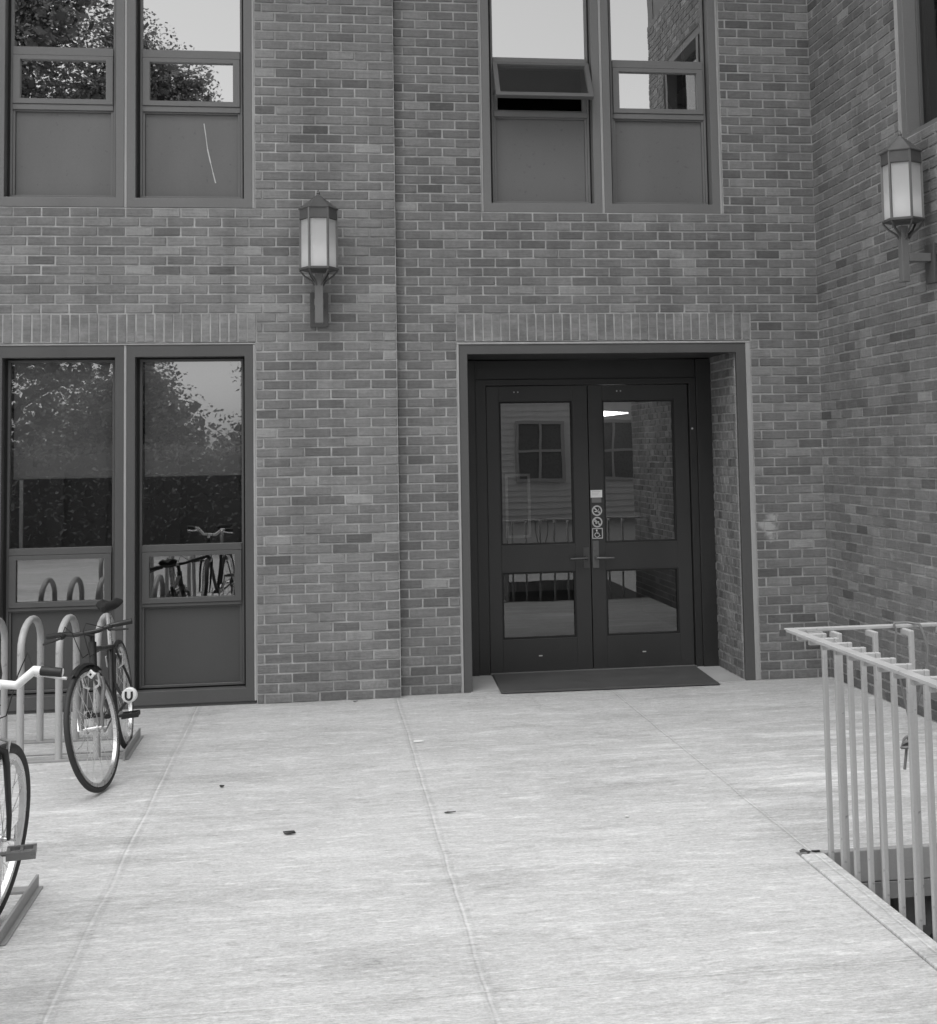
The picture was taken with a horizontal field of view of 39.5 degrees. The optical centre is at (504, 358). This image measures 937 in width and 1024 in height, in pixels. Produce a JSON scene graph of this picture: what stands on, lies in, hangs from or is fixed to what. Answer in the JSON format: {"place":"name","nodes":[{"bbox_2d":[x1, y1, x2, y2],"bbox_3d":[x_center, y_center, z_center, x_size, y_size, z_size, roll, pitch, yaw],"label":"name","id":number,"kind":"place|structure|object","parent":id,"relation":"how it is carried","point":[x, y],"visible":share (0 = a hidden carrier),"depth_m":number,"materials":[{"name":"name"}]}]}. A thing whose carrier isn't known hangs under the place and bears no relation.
{"place":"outdoors","nodes":[
{"label":"outdoors","id":0,"kind":"place"},
{"bbox_2d":[0,677,936,1023],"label":"ground","id":1,"kind":"structure","parent":0,"point":[538,877],"depth_m":5.39,"materials":[{"name":"concrete"}]},
{"bbox_2d":[0,874,42,945],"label":"bike rack","id":2,"kind":"object","parent":1,"relation":"on","point":[19,911],"visible":1,"depth_m":4.90,"materials":[{"name":"metal"}]},
{"bbox_2d":[0,652,66,914],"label":"bicycle","id":3,"kind":"object","parent":1,"relation":"on","point":[17,852],"visible":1,"depth_m":4.72,"materials":[{"name":"black paint"}]},
{"bbox_2d":[0,613,143,764],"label":"bike rack","id":4,"kind":"object","parent":1,"relation":"on","point":[128,751],"visible":0.85,"depth_m":7.60,"materials":[{"name":"metal"}]},
{"bbox_2d":[43,598,140,792],"bbox_3d":[-2.216,1.818,7.221,0.472,0.896,1.627,-6,-3,-9],"label":"bicycle","id":5,"kind":"object","parent":1,"relation":"on","point":[109,707],"visible":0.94,"depth_m":6.87,"materials":[{"name":"black paint"}]},
{"bbox_2d":[114,679,137,702],"bbox_3d":[-2.148,1.862,7.293,0.253,0.104,0.073,-5,-5,41],"label":"bicycle lock","id":6,"kind":"object","parent":5,"relation":"hanging from","point":[129,695],"visible":1,"depth_m":7.22,"materials":[{"name":"white plastic"}]},
{"bbox_2d":[283,830,295,833],"bbox_3d":[-0.970,2.135,5.872,0.057,0.012,0.017,0,-4,-8],"label":"dry leaf","id":7,"kind":"object","parent":1,"relation":"on","point":[289,832],"visible":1,"depth_m":5.87,"materials":[{"name":"plant"}]},
{"bbox_2d":[0,0,936,722],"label":"brick building","id":8,"kind":"structure","parent":1,"relation":"on","point":[636,262],"depth_m":9.37,"materials":[{"name":"brick"}]},
{"bbox_2d":[0,345,123,711],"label":"window","id":9,"kind":"structure","parent":8,"relation":"in","point":[69,405],"depth_m":9.00,"materials":[{"name":"metal"}]},
{"bbox_2d":[0,0,124,207],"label":"window","id":10,"kind":"structure","parent":8,"relation":"in","point":[62,62],"depth_m":9.18,"materials":[{"name":"paint"}]},
{"bbox_2d":[0,343,256,714],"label":"window","id":11,"kind":"structure","parent":8,"relation":"in","point":[200,409],"depth_m":9.08,"materials":[{"name":"metal"}]},
{"bbox_2d":[124,0,254,208],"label":"window","id":12,"kind":"structure","parent":8,"relation":"in","point":[189,98],"depth_m":9.31,"materials":[{"name":"paint"}]},
{"bbox_2d":[298,190,338,326],"bbox_3d":[-1.299,-0.706,9.103,0.277,0.948,0.309,0,-4,-8],"label":"wall lantern","id":13,"kind":"object","parent":8,"relation":"attached to","point":[318,235],"depth_m":9.01,"materials":[{"name":"white glass"}]},
{"bbox_2d":[486,385,592,672],"bbox_3d":[0.271,1.307,10.097,0.798,2.194,0.108,0,-4,-8],"label":"door","id":14,"kind":"structure","parent":8,"relation":"in","point":[540,601],"depth_m":10.12,"materials":[{"name":"paint"}]},
{"bbox_2d":[480,0,601,212],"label":"window","id":15,"kind":"structure","parent":8,"relation":"in","point":[534,161],"depth_m":9.72,"materials":[{"name":"paint"}]},
{"bbox_2d":[590,490,601,502],"bbox_3d":[0.717,1.077,10.183,0.092,0.098,0.004,0,-4,-8],"label":"notice label","id":16,"kind":"object","parent":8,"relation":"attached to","point":[595,494],"visible":1,"depth_m":10.18,"materials":[{"name":"white paper"}]},
{"bbox_2d":[592,505,601,515],"bbox_3d":[0.721,1.188,10.175,0.082,0.082,0.004,0,-4,-8],"label":"prohibition sign","id":17,"kind":"object","parent":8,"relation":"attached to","point":[596,510],"visible":1,"depth_m":10.17,"materials":[{"name":"white plastic"}]},
{"bbox_2d":[592,517,601,526],"bbox_3d":[0.723,1.276,10.169,0.082,0.082,0.003,0,-4,-8],"label":"prohibition sign","id":18,"kind":"object","parent":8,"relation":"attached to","point":[596,521],"visible":1,"depth_m":10.17,"materials":[{"name":"white plastic"}]},
{"bbox_2d":[592,528,602,538],"bbox_3d":[0.725,1.363,10.162,0.084,0.082,0.006,0,-4,-8],"label":"accessibility sign","id":19,"kind":"object","parent":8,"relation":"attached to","point":[597,533],"visible":1,"depth_m":10.16,"materials":[{"name":"white plastic"}]},
{"bbox_2d":[478,0,722,213],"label":"window","id":20,"kind":"structure","parent":8,"relation":"in","point":[659,77],"depth_m":9.86,"materials":[{"name":"paint"}]},
{"bbox_2d":[587,384,694,667],"bbox_3d":[1.071,1.301,10.210,0.804,2.194,0.108,0,-4,-8],"label":"door","id":21,"kind":"structure","parent":8,"relation":"in","point":[642,589],"depth_m":10.23,"materials":[{"name":"paint"}]},
{"bbox_2d":[879,130,936,284],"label":"wall lantern","id":22,"kind":"object","parent":8,"relation":"attached to","point":[902,188],"depth_m":7.92,"materials":[{"name":"white glass"}]},
{"bbox_2d":[893,0,936,138],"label":"window","id":23,"kind":"structure","parent":8,"relation":"in","point":[915,21],"depth_m":8.37,"materials":[{"name":"paint"}]},
{"bbox_2d":[492,666,719,692],"bbox_3d":[0.733,2.371,9.636,1.630,0.013,0.760,0,-4,-8],"label":"door mat","id":24,"kind":"object","parent":1,"relation":"on","point":[603,679],"depth_m":9.59,"materials":[{"name":"rubber"}]},
{"bbox_2d":[779,622,936,941],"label":"railing","id":25,"kind":"object","parent":1,"relation":"on","point":[911,674],"visible":0.81,"depth_m":5.04,"materials":[{"name":"metal"}]},
{"bbox_2d":[893,621,928,769],"bbox_3d":[1.736,1.437,5.568,0.151,0.613,0.080,0,-4,-8],"label":"tied rope","id":26,"kind":"object","parent":25,"relation":"hanging from","point":[904,744],"visible":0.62,"depth_m":5.55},
{"bbox_2d":[801,843,936,970],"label":"light well","id":27,"kind":"object","parent":1,"relation":"in","point":[909,933],"visible":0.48,"depth_m":5.33,"materials":[{"name":"concrete"}]}
]}

